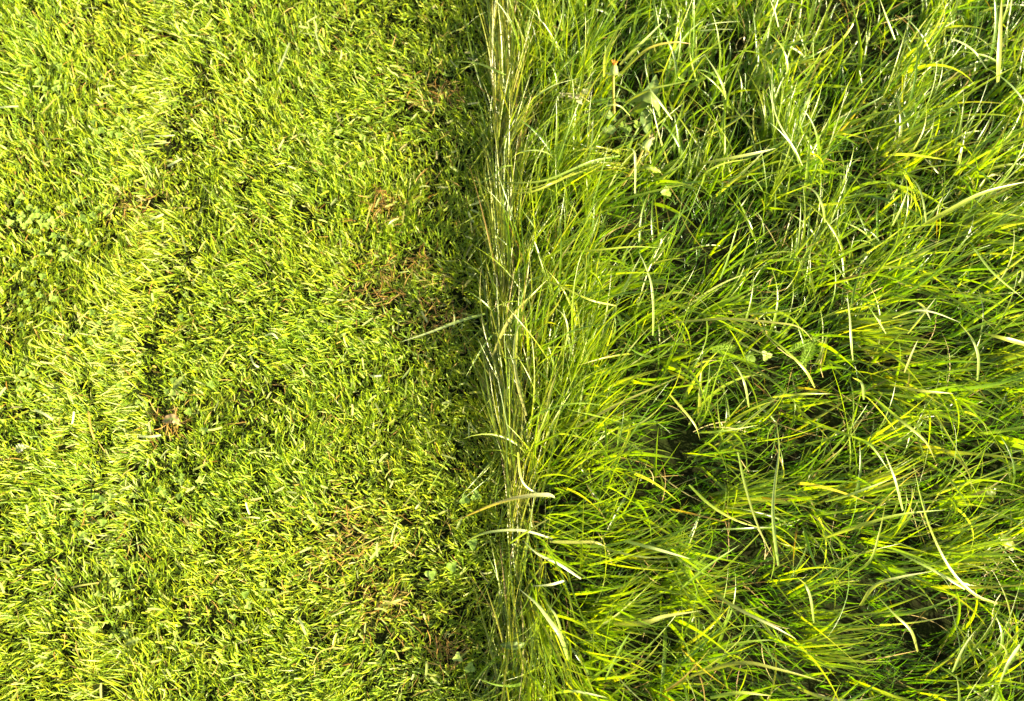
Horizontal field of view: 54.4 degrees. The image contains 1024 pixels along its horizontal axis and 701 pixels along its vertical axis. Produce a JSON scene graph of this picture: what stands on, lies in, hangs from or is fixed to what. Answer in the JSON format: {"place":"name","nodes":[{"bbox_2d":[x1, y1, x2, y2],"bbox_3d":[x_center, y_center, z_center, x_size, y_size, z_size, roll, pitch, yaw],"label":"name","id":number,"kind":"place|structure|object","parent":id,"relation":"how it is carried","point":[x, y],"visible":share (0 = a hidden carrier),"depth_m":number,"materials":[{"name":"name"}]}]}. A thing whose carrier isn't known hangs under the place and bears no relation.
{"place":"outdoors","nodes":[
{"label":"outdoors","id":0,"kind":"place"},
{"bbox_2d":[0,0,535,700],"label":"mown grass","id":1,"kind":"structure","parent":0,"point":[50,468],"depth_m":1.45,"materials":[{"name":"green plant"}]},
{"bbox_2d":[125,637,140,645],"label":"lawn leaf","id":2,"kind":"object","parent":1,"relation":"on","point":[131,641],"visible":1,"depth_m":1.33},
{"bbox_2d":[172,374,185,389],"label":"lawn leaf","id":3,"kind":"object","parent":1,"relation":"on","point":[177,383],"visible":1,"depth_m":1.42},
{"bbox_2d":[0,0,497,700],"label":"loose clippings","id":4,"kind":"object","parent":1,"relation":"on","point":[254,348],"visible":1,"depth_m":1.45,"materials":[{"name":"plant"}]},
{"bbox_2d":[402,313,484,341],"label":"grass blade","id":5,"kind":"object","parent":1,"relation":"on","point":[455,322],"depth_m":1.42,"materials":[{"name":"plant"}]},
{"bbox_2d":[0,0,1023,700],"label":"ground","id":6,"kind":"structure","parent":0,"point":[682,444],"depth_m":1.45,"materials":[{"name":"plant"}]},
{"bbox_2d":[16,444,25,452],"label":"pale leaf","id":7,"kind":"object","parent":6,"relation":"on","point":[20,447],"visible":1,"depth_m":1.40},
{"bbox_2d":[0,0,532,700],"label":"dead thatch","id":8,"kind":"object","parent":6,"relation":"on","point":[382,198],"visible":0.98,"depth_m":1.45,"materials":[{"name":"plant"}]},
{"bbox_2d":[162,414,180,424],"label":"dead leaf","id":9,"kind":"object","parent":8,"relation":"on","point":[170,418],"visible":1,"depth_m":1.41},
{"bbox_2d":[277,43,289,71],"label":"cut blade","id":10,"kind":"object","parent":6,"relation":"on","point":[283,58],"visible":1,"depth_m":1.54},
{"bbox_2d":[424,570,436,580],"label":"clover leaf","id":11,"kind":"object","parent":6,"relation":"on","point":[430,574],"visible":1,"depth_m":1.36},
{"bbox_2d":[446,562,456,572],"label":"clover leaf","id":12,"kind":"object","parent":6,"relation":"on","point":[452,566],"visible":1,"depth_m":1.36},
{"bbox_2d":[452,651,462,661],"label":"clover leaf","id":13,"kind":"object","parent":6,"relation":"on","point":[457,657],"visible":1,"depth_m":1.33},
{"bbox_2d":[459,494,469,503],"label":"clover leaf","id":14,"kind":"object","parent":6,"relation":"on","point":[465,500],"visible":1,"depth_m":1.38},
{"bbox_2d":[464,662,475,672],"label":"clover leaf","id":15,"kind":"object","parent":6,"relation":"on","point":[469,667],"visible":1,"depth_m":1.33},
{"bbox_2d":[467,538,477,550],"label":"clover leaf","id":16,"kind":"object","parent":6,"relation":"on","point":[472,543],"visible":0.97,"depth_m":1.37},
{"bbox_2d":[470,490,481,500],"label":"clover leaf","id":17,"kind":"object","parent":6,"relation":"on","point":[475,495],"visible":1,"depth_m":1.39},
{"bbox_2d":[453,0,521,698],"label":"edge stragglers","id":18,"kind":"object","parent":6,"relation":"on","point":[495,399],"visible":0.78,"depth_m":1.43,"materials":[{"name":"green plant"}]},
{"bbox_2d":[445,0,597,700],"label":"combed edge grass","id":19,"kind":"structure","parent":6,"relation":"on","point":[506,97],"depth_m":1.41,"materials":[{"name":"green plant"}]},
{"bbox_2d":[486,0,696,700],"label":"edge fringe","id":20,"kind":"object","parent":6,"relation":"on","point":[538,14],"visible":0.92,"depth_m":1.40,"materials":[{"name":"green plant"}]},
{"bbox_2d":[603,60,622,122],"bbox_3d":[0.147,-0.386,1.480,0.030,0.108,0.052,0,76,0],"label":"spent dandelion","id":21,"kind":"object","parent":6,"relation":"on","point":[614,70],"visible":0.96,"depth_m":1.44,"materials":[{"name":"yellow plant"}]},
{"bbox_2d":[622,126,632,135],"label":"clover leaf","id":22,"kind":"object","parent":6,"relation":"on","point":[627,129],"visible":0.94,"depth_m":1.51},
{"bbox_2d":[622,135,653,185],"bbox_3d":[0.186,-0.276,1.450,0.025,0.093,0.053,26,77,6],"label":"spent dandelion","id":23,"kind":"object","parent":6,"relation":"on","point":[646,145],"visible":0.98,"depth_m":1.42,"materials":[{"name":"yellow plant"}]},
{"bbox_2d":[661,186,671,199],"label":"clover leaf","id":24,"kind":"object","parent":6,"relation":"on","point":[667,192],"visible":0.94,"depth_m":1.49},
{"bbox_2d":[467,0,1023,700],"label":"dead stems","id":25,"kind":"object","parent":6,"relation":"on","point":[781,362],"visible":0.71,"depth_m":1.43,"materials":[{"name":"plant"}]},
{"bbox_2d":[744,351,755,361],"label":"clover leaf","id":26,"kind":"object","parent":6,"relation":"on","point":[752,358],"visible":0.81,"depth_m":1.43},
{"bbox_2d":[761,350,771,361],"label":"clover leaf","id":27,"kind":"object","parent":6,"relation":"on","point":[765,357],"visible":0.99,"depth_m":1.43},
{"bbox_2d":[454,0,1023,700],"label":"long grass","id":28,"kind":"structure","parent":0,"point":[904,122],"depth_m":1.43,"materials":[{"name":"green plant"}]},
{"bbox_2d":[466,335,492,375],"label":"grass blade","id":29,"kind":"object","parent":28,"relation":"on","point":[484,345],"depth_m":1.41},
{"bbox_2d":[456,61,505,74],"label":"grass blade","id":30,"kind":"object","parent":28,"relation":"on","point":[500,72],"depth_m":1.50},
{"bbox_2d":[454,493,554,521],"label":"grass blade","id":31,"kind":"object","parent":28,"relation":"on","point":[522,497],"depth_m":1.31,"materials":[{"name":"plant"}]},
{"bbox_2d":[458,529,551,552],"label":"grass blade","id":32,"kind":"object","parent":28,"relation":"on","point":[505,530],"depth_m":1.30,"materials":[{"name":"plant"}]},
{"bbox_2d":[500,642,526,649],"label":"weed leaf","id":33,"kind":"object","parent":28,"relation":"on","point":[509,645],"visible":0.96,"depth_m":1.30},
{"bbox_2d":[513,322,526,415],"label":"grass blade","id":34,"kind":"object","parent":28,"relation":"on","point":[517,382],"depth_m":1.36,"materials":[{"name":"plant"}]},
{"bbox_2d":[492,277,549,355],"bbox_3d":[0.011,-0.053,1.395,0.010,0.051,0.136,37,79,8],"label":"grass blade","id":35,"kind":"object","parent":28,"relation":"on","point":[507,323],"depth_m":1.38,"materials":[{"name":"plant"}]},
{"bbox_2d":[517,452,536,492],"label":"grass blade","id":36,"kind":"object","parent":28,"relation":"on","point":[521,478],"depth_m":1.31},
{"bbox_2d":[510,517,551,543],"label":"grass blade","id":37,"kind":"object","parent":28,"relation":"on","point":[521,535],"depth_m":1.29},
{"bbox_2d":[512,170,577,193],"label":"grass blade","id":38,"kind":"object","parent":28,"relation":"on","point":[548,185],"depth_m":1.42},
{"bbox_2d":[522,591,568,659],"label":"grass blade","id":39,"kind":"object","parent":28,"relation":"on","point":[555,628],"depth_m":1.27,"materials":[{"name":"plant"}]},
{"bbox_2d":[495,163,599,189],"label":"grass blade","id":40,"kind":"object","parent":28,"relation":"on","point":[553,181],"depth_m":1.43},
{"bbox_2d":[536,580,563,585],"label":"grass blade","id":41,"kind":"object","parent":28,"relation":"on","point":[555,583],"depth_m":1.28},
{"bbox_2d":[544,370,557,424],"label":"grass blade","id":42,"kind":"object","parent":28,"relation":"on","point":[549,397],"depth_m":1.35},
{"bbox_2d":[527,79,574,104],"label":"grass blade","id":43,"kind":"object","parent":28,"relation":"on","point":[547,89],"depth_m":1.45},
{"bbox_2d":[524,541,580,578],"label":"grass blade","id":44,"kind":"object","parent":28,"relation":"on","point":[560,565],"depth_m":1.30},
{"bbox_2d":[490,155,619,183],"bbox_3d":[0.065,-0.256,1.434,0.197,0.033,0.031,-11,76,-3],"label":"grass blade","id":45,"kind":"object","parent":28,"relation":"on","point":[577,167],"depth_m":1.42,"materials":[{"name":"plant"}]},
{"bbox_2d":[548,606,562,633],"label":"grass blade","id":46,"kind":"object","parent":28,"relation":"on","point":[557,619],"depth_m":1.28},
{"bbox_2d":[529,403,603,424],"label":"grass blade","id":47,"kind":"object","parent":28,"relation":"on","point":[536,415],"depth_m":1.34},
{"bbox_2d":[529,275,615,305],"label":"grass blade","id":48,"kind":"object","parent":28,"relation":"on","point":[589,299],"depth_m":1.38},
{"bbox_2d":[559,89,588,104],"bbox_3d":[0.094,-0.374,1.479,0.047,0.026,0.030,-9,76,-2],"label":"withered leaf","id":49,"kind":"object","parent":28,"relation":"on","point":[577,96],"visible":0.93,"depth_m":1.47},
{"bbox_2d":[550,540,605,546],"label":"grass blade","id":50,"kind":"object","parent":28,"relation":"on","point":[567,542],"depth_m":1.30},
{"bbox_2d":[556,690,606,697],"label":"grass blade","id":51,"kind":"object","parent":28,"relation":"on","point":[567,691],"depth_m":1.25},
{"bbox_2d":[559,246,655,252],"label":"grass blade","id":52,"kind":"object","parent":28,"relation":"on","point":[606,249],"depth_m":1.39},
{"bbox_2d":[598,109,616,120],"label":"weed leaf","id":53,"kind":"object","parent":28,"relation":"on","point":[609,115],"visible":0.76,"depth_m":1.49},
{"bbox_2d":[600,125,615,141],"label":"weed leaf","id":54,"kind":"object","parent":28,"relation":"on","point":[612,130],"visible":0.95,"depth_m":1.49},
{"bbox_2d":[603,15,625,76],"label":"grass blade","id":55,"kind":"object","parent":28,"relation":"on","point":[607,51],"depth_m":1.47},
{"bbox_2d":[605,631,630,679],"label":"grass blade","id":56,"kind":"object","parent":28,"relation":"on","point":[614,660],"depth_m":1.27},
{"bbox_2d":[623,148,636,193],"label":"grass blade","id":57,"kind":"object","parent":28,"relation":"on","point":[635,165],"depth_m":1.43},
{"bbox_2d":[620,258,639,295],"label":"grass blade","id":58,"kind":"object","parent":28,"relation":"on","point":[628,279],"depth_m":1.39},
{"bbox_2d":[576,374,684,427],"bbox_3d":[0.162,0.066,1.349,0.167,0.023,0.004,-25,77,-6],"label":"grass blade","id":59,"kind":"object","parent":28,"relation":"on","point":[607,409],"depth_m":1.34,"materials":[{"name":"plant"}]},
{"bbox_2d":[620,22,662,64],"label":"grass blade","id":60,"kind":"object","parent":28,"relation":"on","point":[632,52],"depth_m":1.47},
{"bbox_2d":[629,92,659,117],"bbox_3d":[0.201,-0.369,1.482,0.052,0.037,0.018,21,77,5],"label":"weed leaf","id":61,"kind":"object","parent":28,"relation":"on","point":[646,97],"visible":0.91,"depth_m":1.47,"materials":[{"name":"plant"}]},
{"bbox_2d":[631,74,658,116],"bbox_3d":[0.206,-0.380,1.491,0.024,0.045,0.064,35,79,8],"label":"weed leaf","id":62,"kind":"object","parent":28,"relation":"on","point":[643,105],"visible":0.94,"depth_m":1.48,"materials":[{"name":"plant"}]},
{"bbox_2d":[640,109,651,137],"bbox_3d":[0.199,-0.343,1.492,0.018,0.025,0.041,0,76,0],"label":"weed leaf","id":63,"kind":"object","parent":28,"relation":"on","point":[646,123],"visible":0.99,"depth_m":1.49,"materials":[{"name":"plant"}]},
{"bbox_2d":[639,253,654,335],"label":"grass blade","id":64,"kind":"object","parent":28,"relation":"on","point":[653,309],"depth_m":1.38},
{"bbox_2d":[637,163,660,172],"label":"weed leaf","id":65,"kind":"object","parent":28,"relation":"on","point":[653,169],"visible":0.94,"depth_m":1.44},
{"bbox_2d":[621,42,689,73],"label":"grass blade","id":66,"kind":"object","parent":28,"relation":"on","point":[643,52],"depth_m":1.46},
{"bbox_2d":[614,611,697,625],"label":"grass blade","id":67,"kind":"object","parent":28,"relation":"on","point":[652,620],"depth_m":1.27,"materials":[{"name":"plant"}]},
{"bbox_2d":[624,540,689,558],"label":"grass blade","id":68,"kind":"object","parent":28,"relation":"on","point":[647,546],"depth_m":1.28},
{"bbox_2d":[647,56,672,119],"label":"grass blade","id":69,"kind":"object","parent":28,"relation":"on","point":[661,104],"depth_m":1.44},
{"bbox_2d":[625,77,701,102],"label":"grass blade","id":70,"kind":"object","parent":28,"relation":"on","point":[645,91],"depth_m":1.45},
{"bbox_2d":[670,394,699,437],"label":"grass blade","id":71,"kind":"object","parent":28,"relation":"on","point":[681,407],"depth_m":1.34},
{"bbox_2d":[680,546,737,589],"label":"grass blade","id":72,"kind":"object","parent":28,"relation":"on","point":[698,574],"depth_m":1.29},
{"bbox_2d":[704,54,725,99],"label":"grass blade","id":73,"kind":"object","parent":28,"relation":"on","point":[721,82],"depth_m":1.45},
{"bbox_2d":[710,342,734,353],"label":"feathery leaf","id":74,"kind":"object","parent":28,"relation":"on","point":[723,349],"visible":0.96,"depth_m":1.38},
{"bbox_2d":[701,159,745,185],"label":"grass blade","id":75,"kind":"object","parent":28,"relation":"on","point":[709,170],"depth_m":1.43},
{"bbox_2d":[688,484,761,528],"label":"grass blade","id":76,"kind":"object","parent":28,"relation":"on","point":[708,503],"depth_m":1.31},
{"bbox_2d":[699,425,756,432],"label":"grass blade","id":77,"kind":"object","parent":28,"relation":"on","point":[724,430],"depth_m":1.33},
{"bbox_2d":[719,221,738,279],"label":"grass blade","id":78,"kind":"object","parent":28,"relation":"on","point":[728,254],"depth_m":1.40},
{"bbox_2d":[702,148,774,163],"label":"grass blade","id":79,"kind":"object","parent":28,"relation":"on","point":[733,157],"depth_m":1.42,"materials":[{"name":"plant"}]},
{"bbox_2d":[710,691,770,698],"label":"grass blade","id":80,"kind":"object","parent":28,"relation":"on","point":[726,694],"depth_m":1.26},
{"bbox_2d":[732,362,749,406],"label":"grass blade","id":81,"kind":"object","parent":28,"relation":"on","point":[744,383],"depth_m":1.35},
{"bbox_2d":[673,317,812,340],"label":"grass blade","id":82,"kind":"object","parent":28,"relation":"on","point":[740,319],"depth_m":1.36,"materials":[{"name":"plant"}]},
{"bbox_2d":[713,593,795,638],"bbox_3d":[0.312,0.343,1.275,0.115,0.031,0.007,29,78,7],"label":"grass blade","id":83,"kind":"object","parent":28,"relation":"on","point":[740,609],"depth_m":1.27,"materials":[{"name":"plant"}]},
{"bbox_2d":[737,452,773,558],"bbox_3d":[0.318,0.209,1.313,0.013,0.041,0.151,-19,77,-5],"label":"grass blade","id":84,"kind":"object","parent":28,"relation":"on","point":[746,489],"depth_m":1.30,"materials":[{"name":"plant"}]},
{"bbox_2d":[691,661,826,682],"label":"grass blade","id":85,"kind":"object","parent":28,"relation":"on","point":[721,666],"depth_m":1.26,"materials":[{"name":"plant"}]},
{"bbox_2d":[771,422,779,565],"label":"grass blade","id":86,"kind":"object","parent":28,"relation":"on","point":[773,516],"depth_m":1.30,"materials":[{"name":"plant"}]},
{"bbox_2d":[760,329,814,387],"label":"grass blade","id":87,"kind":"object","parent":28,"relation":"on","point":[799,363],"depth_m":1.35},
{"bbox_2d":[772,60,802,165],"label":"grass blade","id":88,"kind":"object","parent":28,"relation":"on","point":[781,126],"depth_m":1.43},
{"bbox_2d":[773,393,825,397],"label":"grass blade","id":89,"kind":"object","parent":28,"relation":"on","point":[794,394],"depth_m":1.34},
{"bbox_2d":[789,336,819,351],"bbox_3d":[0.407,-0.007,1.386,0.050,0.010,0.019,-21,77,-5],"label":"feathery leaf","id":90,"kind":"object","parent":28,"relation":"on","point":[804,344],"visible":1,"depth_m":1.38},
{"bbox_2d":[798,578,814,622],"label":"grass blade","id":91,"kind":"object","parent":28,"relation":"on","point":[811,601],"depth_m":1.28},
{"bbox_2d":[800,342,815,367],"bbox_3d":[0.410,0.006,1.382,0.019,0.010,0.040,29,78,7],"label":"feathery leaf","id":92,"kind":"object","parent":28,"relation":"on","point":[810,355],"visible":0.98,"depth_m":1.38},
{"bbox_2d":[800,185,825,222],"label":"grass blade","id":93,"kind":"object","parent":28,"relation":"on","point":[819,198],"depth_m":1.41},
{"bbox_2d":[847,295,852,360],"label":"grass blade","id":94,"kind":"object","parent":28,"relation":"on","point":[851,341],"depth_m":1.36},
{"bbox_2d":[825,480,887,501],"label":"grass blade","id":95,"kind":"object","parent":28,"relation":"on","point":[850,494],"depth_m":1.31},
{"bbox_2d":[852,377,864,399],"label":"grass blade","id":96,"kind":"object","parent":28,"relation":"on","point":[862,386],"depth_m":1.35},
{"bbox_2d":[850,508,884,575],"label":"grass blade","id":97,"kind":"object","parent":28,"relation":"on","point":[870,559],"depth_m":1.29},
{"bbox_2d":[851,436,887,468],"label":"grass blade","id":98,"kind":"object","parent":28,"relation":"on","point":[869,444],"depth_m":1.33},
{"bbox_2d":[825,510,940,538],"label":"grass blade","id":99,"kind":"object","parent":28,"relation":"on","point":[863,524],"depth_m":1.30,"materials":[{"name":"plant"}]},
{"bbox_2d":[885,454,903,510],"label":"grass blade","id":100,"kind":"object","parent":28,"relation":"on","point":[897,488],"depth_m":1.31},
{"bbox_2d":[859,571,932,605],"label":"grass blade","id":101,"kind":"object","parent":28,"relation":"on","point":[871,588],"depth_m":1.28,"materials":[{"name":"plant"}]},
{"bbox_2d":[876,595,918,651],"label":"grass blade","id":102,"kind":"object","parent":28,"relation":"on","point":[908,627],"depth_m":1.28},
{"bbox_2d":[892,193,906,225],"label":"grass blade","id":103,"kind":"object","parent":28,"relation":"on","point":[898,213],"depth_m":1.40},
{"bbox_2d":[875,398,935,461],"bbox_3d":[0.532,0.108,1.339,0.012,0.041,0.117,-41,80,-9],"label":"grass blade","id":104,"kind":"object","parent":28,"relation":"on","point":[902,421],"depth_m":1.33,"materials":[{"name":"plant"}]},
{"bbox_2d":[904,342,916,372],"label":"grass blade","id":105,"kind":"object","parent":28,"relation":"on","point":[908,362],"depth_m":1.36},
{"bbox_2d":[911,177,926,221],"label":"grass blade","id":106,"kind":"object","parent":28,"relation":"on","point":[923,202],"depth_m":1.41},
{"bbox_2d":[890,384,952,393],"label":"grass blade","id":107,"kind":"object","parent":28,"relation":"on","point":[914,389],"depth_m":1.34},
{"bbox_2d":[907,298,935,333],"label":"grass blade","id":108,"kind":"object","parent":28,"relation":"on","point":[917,321],"depth_m":1.37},
{"bbox_2d":[886,546,964,588],"bbox_3d":[0.540,0.283,1.294,0.114,0.023,0.006,28,78,7],"label":"grass blade","id":109,"kind":"object","parent":28,"relation":"on","point":[939,573],"depth_m":1.29,"materials":[{"name":"plant"}]},
{"bbox_2d":[893,309,960,322],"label":"grass blade","id":110,"kind":"object","parent":28,"relation":"on","point":[911,311],"depth_m":1.36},
{"bbox_2d":[913,464,997,604],"bbox_3d":[0.566,0.251,1.304,0.049,0.061,0.213,-30,78,-7],"label":"grass blade","id":111,"kind":"object","parent":28,"relation":"on","point":[957,577],"depth_m":1.28,"materials":[{"name":"plant"}]},
{"bbox_2d":[952,631,974,671],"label":"grass blade","id":112,"kind":"object","parent":28,"relation":"on","point":[959,656],"depth_m":1.26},
{"bbox_2d":[944,39,987,69],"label":"grass blade","id":113,"kind":"object","parent":28,"relation":"on","point":[973,50],"depth_m":1.47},
{"bbox_2d":[915,182,1023,230],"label":"grass blade","id":114,"kind":"object","parent":28,"relation":"on","point":[948,210],"depth_m":1.40,"materials":[{"name":"plant"}]},
{"bbox_2d":[959,323,979,380],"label":"grass blade","id":115,"kind":"object","parent":28,"relation":"on","point":[978,355],"depth_m":1.36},
{"bbox_2d":[979,488,995,501],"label":"weed leaf","id":116,"kind":"object","parent":28,"relation":"on","point":[992,493],"visible":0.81,"depth_m":1.37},
{"bbox_2d":[973,248,1023,298],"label":"grass blade","id":117,"kind":"object","parent":28,"relation":"on","point":[987,266],"depth_m":1.38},
{"bbox_2d":[996,0,1001,81],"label":"grass blade","id":118,"kind":"object","parent":28,"relation":"on","point":[999,56],"depth_m":1.46,"materials":[{"name":"plant"}]},
{"bbox_2d":[981,332,1023,345],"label":"grass blade","id":119,"kind":"object","parent":28,"relation":"on","point":[1015,341],"depth_m":1.34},
{"bbox_2d":[1000,531,1014,550],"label":"weed leaf","id":120,"kind":"object","parent":28,"relation":"on","point":[1009,544],"visible":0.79,"depth_m":1.35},
{"bbox_2d":[998,644,1020,687],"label":"grass blade","id":121,"kind":"object","parent":28,"relation":"on","point":[1011,657],"depth_m":1.25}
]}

